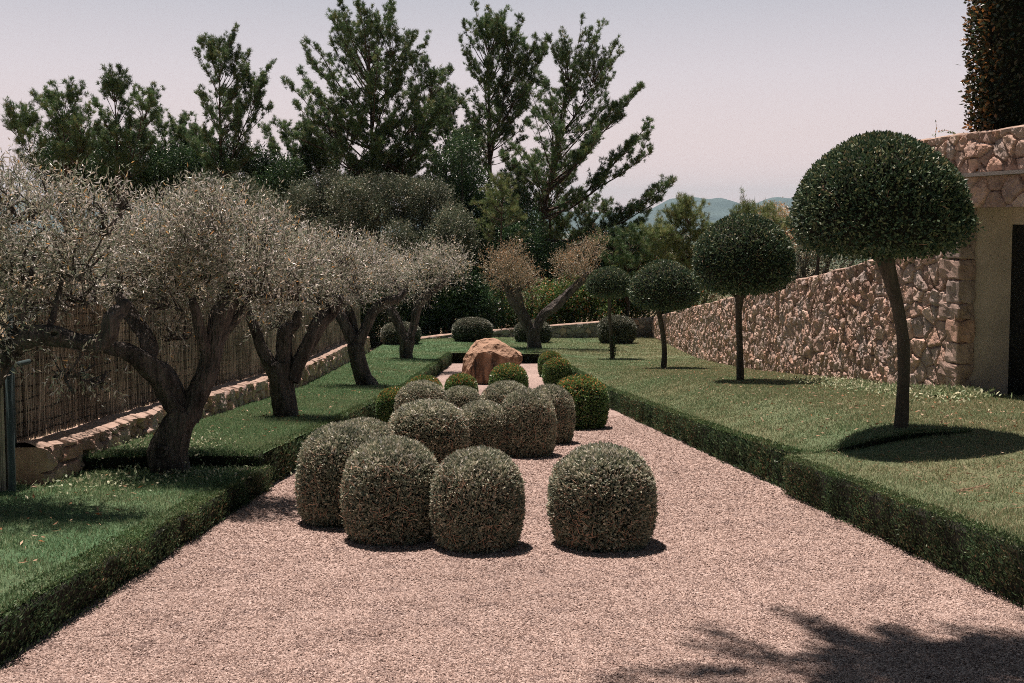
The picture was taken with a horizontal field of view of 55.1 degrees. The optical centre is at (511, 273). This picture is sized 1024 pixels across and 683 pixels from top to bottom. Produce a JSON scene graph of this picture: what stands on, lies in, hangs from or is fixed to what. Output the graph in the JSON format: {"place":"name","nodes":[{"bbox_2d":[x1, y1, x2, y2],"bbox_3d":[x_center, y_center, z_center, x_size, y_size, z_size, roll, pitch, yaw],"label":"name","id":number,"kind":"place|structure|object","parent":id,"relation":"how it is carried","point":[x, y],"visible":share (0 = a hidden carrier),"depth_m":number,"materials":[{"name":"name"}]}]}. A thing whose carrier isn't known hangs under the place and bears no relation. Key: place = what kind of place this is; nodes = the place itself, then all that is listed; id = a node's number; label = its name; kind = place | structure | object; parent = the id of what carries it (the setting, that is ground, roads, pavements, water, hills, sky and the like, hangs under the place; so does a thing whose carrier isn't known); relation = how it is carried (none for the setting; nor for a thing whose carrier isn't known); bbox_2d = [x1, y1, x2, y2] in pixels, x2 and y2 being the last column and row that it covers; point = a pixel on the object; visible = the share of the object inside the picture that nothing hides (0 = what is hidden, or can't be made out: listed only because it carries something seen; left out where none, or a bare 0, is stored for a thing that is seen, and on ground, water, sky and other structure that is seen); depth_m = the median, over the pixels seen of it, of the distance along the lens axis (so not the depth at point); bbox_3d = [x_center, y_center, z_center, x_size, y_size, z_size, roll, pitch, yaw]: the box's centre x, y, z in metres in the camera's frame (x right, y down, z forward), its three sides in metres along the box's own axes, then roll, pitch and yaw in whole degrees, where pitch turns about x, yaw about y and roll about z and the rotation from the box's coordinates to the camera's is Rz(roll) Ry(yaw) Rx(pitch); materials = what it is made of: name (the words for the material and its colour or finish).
{"place":"outdoors","nodes":[
{"label":"outdoors","id":0,"kind":"place"},
{"bbox_2d":[0,468,238,609],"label":"lawn","id":1,"kind":"structure","parent":0,"point":[6,557],"depth_m":6.75,"materials":[{"name":"green plant"}]},
{"bbox_2d":[0,359,30,491],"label":"garden gate","id":2,"kind":"structure","parent":1,"relation":"on","point":[7,460],"depth_m":7.98,"materials":[{"name":"black metal"}]},
{"bbox_2d":[0,138,161,407],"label":"olive tree","id":3,"kind":"object","parent":1,"relation":"on","point":[16,344],"visible":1,"depth_m":7.40,"materials":[{"name":"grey plant"}]},
{"bbox_2d":[81,448,263,470],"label":"hedge","id":4,"kind":"object","parent":1,"relation":"on","point":[125,461],"visible":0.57,"depth_m":9.48,"materials":[{"name":"green plant"}]},
{"bbox_2d":[40,163,344,473],"bbox_3d":[-3.129,0.412,9.485,2.883,2.950,2.060,2,4,31],"label":"olive tree","id":5,"kind":"object","parent":1,"relation":"on","point":[184,251],"visible":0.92,"depth_m":9.13,"materials":[{"name":"grey plant"}]},
{"bbox_2d":[82,351,449,457],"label":"lawn","id":6,"kind":"structure","parent":0,"point":[353,377],"depth_m":25.88,"materials":[{"name":"green plant"}]},
{"bbox_2d":[233,201,410,416],"bbox_3d":[-2.768,0.528,13.945,2.649,3.156,1.786,-1,3,-19],"label":"olive tree","id":7,"kind":"object","parent":6,"relation":"on","point":[283,368],"visible":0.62,"depth_m":13.72,"materials":[{"name":"grey plant"}]},
{"bbox_2d":[301,224,431,385],"bbox_3d":[-3.218,0.751,21.037,3.076,3.670,2.167,0,3,0],"label":"olive tree","id":8,"kind":"object","parent":6,"relation":"on","point":[355,336],"visible":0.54,"depth_m":20.90,"materials":[{"name":"green plant"}]},
{"bbox_2d":[373,231,478,358],"bbox_3d":[-2.766,0.644,29.825,3.800,4.090,2.690,0,3,0],"label":"olive tree","id":9,"kind":"object","parent":6,"relation":"on","point":[407,343],"visible":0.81,"depth_m":29.70,"materials":[{"name":"green plant"}]},
{"bbox_2d":[0,197,794,232],"bbox_3d":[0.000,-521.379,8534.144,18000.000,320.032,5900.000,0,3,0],"label":"hills","id":10,"kind":"structure","parent":0,"point":[717,208],"depth_m":8168.75,"materials":[{"name":"green plant"}]},
{"bbox_2d":[0,0,980,212],"label":"sky","id":11,"kind":"structure","parent":0,"point":[747,95],"materials":[{"name":"grey"}]},
{"bbox_2d":[0,232,1017,539],"bbox_3d":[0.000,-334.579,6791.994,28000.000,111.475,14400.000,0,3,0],"label":"terrain","id":12,"kind":"structure","parent":0,"point":[372,348],"depth_m":805.52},
{"bbox_2d":[0,75,104,278],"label":"pine tree","id":13,"kind":"object","parent":12,"relation":"on","point":[77,118],"visible":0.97,"depth_m":44.10,"materials":[{"name":"green plant"}]},
{"bbox_2d":[42,112,152,282],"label":"pine tree","id":14,"kind":"object","parent":12,"relation":"on","point":[106,131],"visible":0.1,"depth_m":48.68,"materials":[{"name":"green plant"}]},
{"bbox_2d":[23,125,177,291],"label":"wild olive tree","id":15,"kind":"object","parent":12,"relation":"on","point":[102,170],"visible":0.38,"depth_m":48.11,"materials":[{"name":"green plant"}]},
{"bbox_2d":[86,62,164,289],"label":"pine tree","id":16,"kind":"object","parent":12,"relation":"on","point":[115,84],"visible":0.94,"depth_m":46.49,"materials":[{"name":"green plant"}]},
{"bbox_2d":[118,102,215,284],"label":"pine tree","id":17,"kind":"object","parent":12,"relation":"on","point":[172,126],"visible":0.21,"depth_m":50.59,"materials":[{"name":"green plant"}]},
{"bbox_2d":[15,336,370,484],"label":"stone wall","id":18,"kind":"structure","parent":12,"relation":"on","point":[56,455],"depth_m":10.14,"materials":[{"name":"beige stone"}]},
{"bbox_2d":[7,281,360,447],"bbox_3d":[-4.686,1.222,20.541,0.137,3.742,24.394,0,3,-2],"label":"reed fence","id":19,"kind":"object","parent":18,"relation":"on","point":[37,414],"visible":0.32,"depth_m":10.49,"materials":[{"name":"plant"}]},
{"bbox_2d":[133,135,316,298],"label":"wild olive tree","id":20,"kind":"object","parent":12,"relation":"on","point":[265,167],"visible":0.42,"depth_m":48.97,"materials":[{"name":"green plant"}]},
{"bbox_2d":[176,20,277,267],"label":"pine tree","id":21,"kind":"object","parent":12,"relation":"on","point":[218,49],"visible":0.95,"depth_m":47.42,"materials":[{"name":"green plant"}]},
{"bbox_2d":[167,168,292,297],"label":"wild olive tree","id":22,"kind":"object","parent":12,"relation":"on","point":[235,186],"visible":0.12,"depth_m":42.61,"materials":[{"name":"green plant"}]},
{"bbox_2d":[257,116,340,301],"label":"pine tree","id":23,"kind":"object","parent":12,"relation":"on","point":[304,158],"visible":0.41,"depth_m":50.72,"materials":[{"name":"green plant"}]},
{"bbox_2d":[276,165,354,296],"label":"wild olive tree","id":24,"kind":"object","parent":12,"relation":"on","point":[310,197],"visible":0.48,"depth_m":45.34,"materials":[{"name":"green plant"}]},
{"bbox_2d":[276,127,423,296],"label":"pine tree","id":25,"kind":"object","parent":12,"relation":"on","point":[313,150],"visible":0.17,"depth_m":51.11,"materials":[{"name":"green plant"}]},
{"bbox_2d":[309,167,406,344],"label":"wild olive tree","id":26,"kind":"object","parent":12,"relation":"on","point":[372,200],"visible":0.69,"depth_m":44.06,"materials":[{"name":"green plant"}]},
{"bbox_2d":[270,0,454,332],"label":"pine tree","id":27,"kind":"object","parent":12,"relation":"on","point":[383,133],"visible":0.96,"depth_m":48.97,"materials":[{"name":"green plant"}]},
{"bbox_2d":[343,272,435,347],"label":"leafy shrub","id":28,"kind":"object","parent":12,"relation":"on","point":[403,306],"visible":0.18,"depth_m":42.99,"materials":[{"name":"green plant"}]},
{"bbox_2d":[360,287,449,345],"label":"leafy shrub","id":29,"kind":"object","parent":12,"relation":"on","point":[377,325],"visible":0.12,"depth_m":43.51,"materials":[{"name":"green plant"}]},
{"bbox_2d":[374,169,482,333],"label":"wild olive tree","id":30,"kind":"object","parent":12,"relation":"on","point":[422,202],"visible":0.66,"depth_m":43.71,"materials":[{"name":"green plant"}]},
{"bbox_2d":[421,81,485,333],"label":"pine tree","id":31,"kind":"object","parent":12,"relation":"on","point":[454,96],"visible":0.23,"depth_m":53.09,"materials":[{"name":"green plant"}]},
{"bbox_2d":[399,228,522,332],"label":"leafy shrub","id":32,"kind":"object","parent":12,"relation":"on","point":[485,254],"visible":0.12,"depth_m":45.71,"materials":[{"name":"green plant"}]},
{"bbox_2d":[422,259,514,333],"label":"leafy shrub","id":33,"kind":"object","parent":12,"relation":"on","point":[461,304],"visible":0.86,"depth_m":42.72,"materials":[{"name":"green plant"}]},
{"bbox_2d":[423,124,548,325],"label":"pine tree","id":34,"kind":"object","parent":12,"relation":"on","point":[466,181],"visible":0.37,"depth_m":47.38,"materials":[{"name":"green plant"}]},
{"bbox_2d":[445,0,549,327],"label":"pine tree","id":35,"kind":"object","parent":12,"relation":"on","point":[519,104],"visible":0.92,"depth_m":51.17,"materials":[{"name":"green plant"}]},
{"bbox_2d":[468,170,531,328],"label":"young pine tree","id":36,"kind":"object","parent":12,"relation":"on","point":[503,185],"visible":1,"depth_m":43.41,"materials":[{"name":"green plant"}]},
{"bbox_2d":[483,275,572,328],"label":"leafy shrub","id":37,"kind":"object","parent":12,"relation":"on","point":[531,312],"visible":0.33,"depth_m":43.69,"materials":[{"name":"green plant"}]},
{"bbox_2d":[420,317,653,353],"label":"stone wall","id":38,"kind":"structure","parent":12,"relation":"on","point":[589,329],"depth_m":42.20,"materials":[{"name":"beige stone"}]},
{"bbox_2d":[503,142,614,257],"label":"pine tree","id":39,"kind":"object","parent":12,"relation":"on","point":[558,226],"visible":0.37,"depth_m":54.08,"materials":[{"name":"green plant"}]},
{"bbox_2d":[485,211,655,324],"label":"leafy shrub","id":40,"kind":"object","parent":12,"relation":"on","point":[540,252],"visible":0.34,"depth_m":46.45,"materials":[{"name":"brown plant"}]},
{"bbox_2d":[529,269,617,324],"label":"leafy shrub","id":41,"kind":"object","parent":12,"relation":"on","point":[578,300],"visible":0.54,"depth_m":43.97,"materials":[{"name":"green plant"}]},
{"bbox_2d":[497,11,677,309],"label":"pine tree","id":42,"kind":"object","parent":12,"relation":"on","point":[569,89],"visible":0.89,"depth_m":47.97,"materials":[{"name":"green plant"}]},
{"bbox_2d":[587,222,656,315],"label":"young pine tree","id":43,"kind":"object","parent":12,"relation":"on","point":[622,258],"visible":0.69,"depth_m":43.44,"materials":[{"name":"green plant"}]},
{"bbox_2d":[583,269,664,320],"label":"leafy shrub","id":44,"kind":"object","parent":12,"relation":"on","point":[636,311],"visible":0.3,"depth_m":44.44,"materials":[{"name":"green plant"}]},
{"bbox_2d":[638,191,714,272],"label":"young pine tree","id":45,"kind":"object","parent":12,"relation":"on","point":[677,245],"visible":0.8,"depth_m":39.79,"materials":[{"name":"green plant"}]},
{"bbox_2d":[629,236,725,314],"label":"leafy shrub","id":46,"kind":"object","parent":12,"relation":"on","point":[705,300],"visible":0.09,"depth_m":45.21,"materials":[{"name":"green plant"}]},
{"bbox_2d":[726,188,789,230],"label":"young pine tree","id":47,"kind":"object","parent":12,"relation":"on","point":[767,209],"visible":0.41,"depth_m":29.57,"materials":[{"name":"green plant"}]},
{"bbox_2d":[651,259,889,383],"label":"stone wall","id":48,"kind":"structure","parent":12,"relation":"on","point":[832,323],"depth_m":20.28,"materials":[{"name":"beige stone"}]},
{"bbox_2d":[758,197,822,274],"bbox_3d":[11.171,-0.626,40.635,6.000,5.176,3.493,-2,4,-36],"label":"leafy shrub","id":49,"kind":"object","parent":12,"relation":"on","point":[784,215],"visible":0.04,"depth_m":39.85,"materials":[{"name":"green plant"}]},
{"bbox_2d":[785,242,870,282],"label":"leafy shrub","id":50,"kind":"object","parent":12,"relation":"on","point":[803,268],"visible":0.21,"depth_m":22.91,"materials":[{"name":"green plant"}]},
{"bbox_2d":[887,125,1023,395],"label":"stone building","id":51,"kind":"structure","parent":12,"relation":"on","point":[964,312],"depth_m":14.07,"materials":[{"name":"stone"}]},
{"bbox_2d":[956,0,1023,170],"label":"tall hedge","id":52,"kind":"object","parent":51,"relation":"on","point":[997,49],"visible":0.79,"depth_m":13.55,"materials":[{"name":"green plant"}]},
{"bbox_2d":[1008,224,1023,395],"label":"door","id":53,"kind":"structure","parent":51,"relation":"in","point":[1016,333],"depth_m":13.98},
{"bbox_2d":[0,362,1023,682],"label":"gravel path","id":54,"kind":"structure","parent":0,"point":[536,378],"depth_m":5.68,"materials":[{"name":"beige gravel"}]},
{"bbox_2d":[0,464,278,669],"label":"hedge","id":55,"kind":"object","parent":54,"relation":"on","point":[27,621],"visible":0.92,"depth_m":6.00,"materials":[{"name":"green plant"}]},
{"bbox_2d":[293,420,380,527],"bbox_3d":[-1.401,1.664,8.173,0.839,0.874,0.828,2,4,34],"label":"ball shrub","id":56,"kind":"object","parent":54,"relation":"on","point":[325,453],"visible":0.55,"depth_m":7.89,"materials":[{"name":"green plant"}]},
{"bbox_2d":[252,351,452,483],"bbox_3d":[-2.325,2.413,21.712,0.338,2.663,23.600,0,3,1],"label":"hedge","id":57,"kind":"object","parent":54,"relation":"on","point":[282,457],"visible":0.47,"depth_m":11.49,"materials":[{"name":"green plant"}]},
{"bbox_2d":[346,416,395,436],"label":"ball shrub","id":58,"kind":"object","parent":54,"relation":"on","point":[379,427],"visible":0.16,"depth_m":10.05,"materials":[{"name":"green plant"}]},
{"bbox_2d":[338,434,438,546],"bbox_3d":[-0.918,1.648,7.499,0.813,0.839,0.808,2,4,29],"label":"ball shrub","id":59,"kind":"object","parent":54,"relation":"on","point":[385,484],"visible":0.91,"depth_m":7.23,"materials":[{"name":"green plant"}]},
{"bbox_2d":[375,386,402,423],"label":"ball shrub","id":60,"kind":"object","parent":54,"relation":"on","point":[385,402],"visible":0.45,"depth_m":16.29,"materials":[{"name":"green plant"}]},
{"bbox_2d":[394,379,447,409],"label":"ball shrub","id":61,"kind":"object","parent":54,"relation":"on","point":[411,391],"visible":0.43,"depth_m":15.35,"materials":[{"name":"green plant"}]},
{"bbox_2d":[406,374,442,386],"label":"ball shrub","id":62,"kind":"object","parent":54,"relation":"on","point":[431,378],"visible":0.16,"depth_m":18.57,"materials":[{"name":"green plant"}]},
{"bbox_2d":[387,398,470,463],"bbox_3d":[-0.994,1.888,11.653,1.031,0.829,1.037,-2,4,-32],"label":"ball shrub","id":63,"kind":"object","parent":54,"relation":"on","point":[440,428],"visible":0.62,"depth_m":11.32,"materials":[{"name":"green plant"}]},
{"bbox_2d":[453,351,465,362],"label":"hedge","id":64,"kind":"object","parent":54,"relation":"on","point":[458,357],"visible":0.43,"depth_m":33.57,"materials":[{"name":"green plant"}]},
{"bbox_2d":[444,372,478,391],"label":"ball shrub","id":65,"kind":"object","parent":54,"relation":"on","point":[460,379],"visible":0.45,"depth_m":20.25,"materials":[{"name":"green plant"}]},
{"bbox_2d":[445,385,480,407],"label":"ball shrub","id":66,"kind":"object","parent":54,"relation":"on","point":[460,396],"visible":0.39,"depth_m":15.90,"materials":[{"name":"green plant"}]},
{"bbox_2d":[428,444,527,553],"bbox_3d":[-0.253,1.654,7.254,0.739,0.775,0.729,-2,4,-30],"label":"ball shrub","id":67,"kind":"object","parent":54,"relation":"on","point":[477,500],"visible":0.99,"depth_m":7.01,"materials":[{"name":"green plant"}]},
{"bbox_2d":[460,399,507,453],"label":"ball shrub","id":68,"kind":"object","parent":54,"relation":"on","point":[486,421],"visible":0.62,"depth_m":12.12,"materials":[{"name":"green plant"}]},
{"bbox_2d":[462,338,522,384],"bbox_3d":[-0.520,2.271,25.834,1.606,1.201,1.215,0,3,0],"label":"boulder","id":69,"kind":"object","parent":54,"relation":"on","point":[482,358],"visible":0.75,"depth_m":25.36,"materials":[{"name":"stone"}]},
{"bbox_2d":[480,380,525,405],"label":"ball shrub","id":70,"kind":"object","parent":54,"relation":"on","point":[498,392],"visible":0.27,"depth_m":15.17,"materials":[{"name":"green plant"}]},
{"bbox_2d":[488,362,528,387],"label":"ball shrub","id":71,"kind":"object","parent":54,"relation":"on","point":[515,372],"visible":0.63,"depth_m":21.14,"materials":[{"name":"green plant"}]},
{"bbox_2d":[501,386,557,457],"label":"ball shrub","id":72,"kind":"object","parent":54,"relation":"on","point":[530,414],"visible":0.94,"depth_m":12.19,"materials":[{"name":"green plant"}]},
{"bbox_2d":[524,350,542,362],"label":"hedge","id":73,"kind":"object","parent":54,"relation":"on","point":[531,358],"visible":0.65,"depth_m":33.57,"materials":[{"name":"green plant"}]},
{"bbox_2d":[537,350,562,375],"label":"ball shrub","id":74,"kind":"object","parent":54,"relation":"on","point":[544,356],"visible":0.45,"depth_m":27.71,"materials":[{"name":"green plant"}]},
{"bbox_2d":[534,383,575,443],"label":"ball shrub","id":75,"kind":"object","parent":54,"relation":"on","point":[562,401],"visible":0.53,"depth_m":13.65,"materials":[{"name":"green plant"}]},
{"bbox_2d":[541,356,573,384],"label":"ball shrub","id":76,"kind":"object","parent":54,"relation":"on","point":[556,369],"visible":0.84,"depth_m":24.82,"materials":[{"name":"green plant"}]},
{"bbox_2d":[557,373,609,429],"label":"ball shrub","id":77,"kind":"object","parent":54,"relation":"on","point":[589,394],"visible":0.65,"depth_m":15.67,"materials":[{"name":"green plant"}]},
{"bbox_2d":[545,440,658,553],"bbox_3d":[0.672,1.653,7.323,0.852,0.790,0.863,0,3,0],"label":"ball shrub","id":78,"kind":"object","parent":54,"relation":"on","point":[602,497],"visible":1,"depth_m":7.04,"materials":[{"name":"green plant"}]},
{"bbox_2d":[541,351,804,489],"bbox_3d":[1.926,2.386,21.596,0.342,2.725,23.880,0,3,-4],"label":"hedge","id":79,"kind":"object","parent":54,"relation":"on","point":[760,460],"visible":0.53,"depth_m":12.39,"materials":[{"name":"green plant"}]},
{"bbox_2d":[780,454,1023,607],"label":"hedge","id":80,"kind":"object","parent":54,"relation":"on","point":[973,553],"visible":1,"depth_m":6.85,"materials":[{"name":"green plant"}]},
{"bbox_2d":[0,358,1023,562],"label":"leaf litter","id":81,"kind":"object","parent":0,"point":[97,513],"visible":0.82,"depth_m":10.77,"materials":[{"name":"brown plant"}]},
{"bbox_2d":[374,334,690,355],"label":"lawn","id":82,"kind":"structure","parent":0,"point":[626,348],"depth_m":36.82,"materials":[{"name":"green plant"}]},
{"bbox_2d":[379,321,421,344],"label":"ball shrub","id":83,"kind":"object","parent":82,"relation":"on","point":[388,334],"visible":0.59,"depth_m":37.23,"materials":[{"name":"green plant"}]},
{"bbox_2d":[451,317,492,341],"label":"ball shrub","id":84,"kind":"object","parent":82,"relation":"on","point":[469,329],"visible":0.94,"depth_m":38.62,"materials":[{"name":"green plant"}]},
{"bbox_2d":[513,319,552,342],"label":"ball shrub","id":85,"kind":"object","parent":82,"relation":"on","point":[546,333],"visible":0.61,"depth_m":38.79,"materials":[{"name":"green plant"}]},
{"bbox_2d":[474,228,612,347],"bbox_3d":[1.123,0.490,36.122,5.214,4.760,2.644,0,3,0],"label":"olive tree","id":86,"kind":"object","parent":82,"relation":"on","point":[514,296],"visible":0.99,"depth_m":36.02,"materials":[{"name":"green plant"}]},
{"bbox_2d":[597,314,636,343],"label":"ball shrub","id":87,"kind":"object","parent":82,"relation":"on","point":[624,328],"visible":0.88,"depth_m":38.69,"materials":[{"name":"green plant"}]},
{"bbox_2d":[562,354,1023,467],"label":"lawn","id":88,"kind":"structure","parent":0,"point":[780,419],"depth_m":12.38,"materials":[{"name":"green plant"}]},
{"bbox_2d":[0,334,1023,612],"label":"grass","id":89,"kind":"structure","parent":88,"relation":"on","point":[256,428],"depth_m":10.99,"materials":[{"name":"green plant"}]},
{"bbox_2d":[16,374,1013,498],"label":"weeds","id":90,"kind":"object","parent":88,"relation":"on","point":[962,392],"visible":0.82,"depth_m":10.76,"materials":[{"name":"green plant"}]},
{"bbox_2d":[584,265,630,357],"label":"topiary tree","id":91,"kind":"object","parent":88,"relation":"on","point":[609,282],"visible":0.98,"depth_m":31.55,"materials":[{"name":"green plant"}]},
{"bbox_2d":[626,259,700,367],"bbox_3d":[4.016,1.095,26.021,1.993,3.031,2.034,0,3,0],"label":"topiary tree","id":92,"kind":"object","parent":88,"relation":"on","point":[658,286],"visible":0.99,"depth_m":25.40,"materials":[{"name":"green plant"}]},
{"bbox_2d":[691,211,797,379],"bbox_3d":[4.136,0.453,17.547,1.912,3.145,1.924,0,3,0],"label":"topiary tree","id":93,"kind":"object","parent":88,"relation":"on","point":[742,256],"visible":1,"depth_m":16.95,"materials":[{"name":"green plant"}]},
{"bbox_2d":[778,129,985,428],"bbox_3d":[3.721,0.116,10.016,1.942,3.166,1.930,0,3,0],"label":"topiary tree","id":94,"kind":"object","parent":88,"relation":"on","point":[885,199],"visible":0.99,"depth_m":9.44,"materials":[{"name":"green plant"}]},
{"bbox_2d":[794,430,1023,533],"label":"lawn","id":95,"kind":"structure","parent":0,"point":[967,468],"depth_m":8.43,"materials":[{"name":"green plant"}]},
{"bbox_2d":[790,427,971,452],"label":"hedge","id":96,"kind":"object","parent":95,"relation":"on","point":[899,437],"visible":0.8,"depth_m":9.76,"materials":[{"name":"green plant"}]},
{"bbox_2d":[953,483,989,491],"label":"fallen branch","id":97,"kind":"object","parent":95,"relation":"on","point":[966,489],"visible":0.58,"depth_m":7.51,"materials":[{"name":"brown wood"}]}
]}

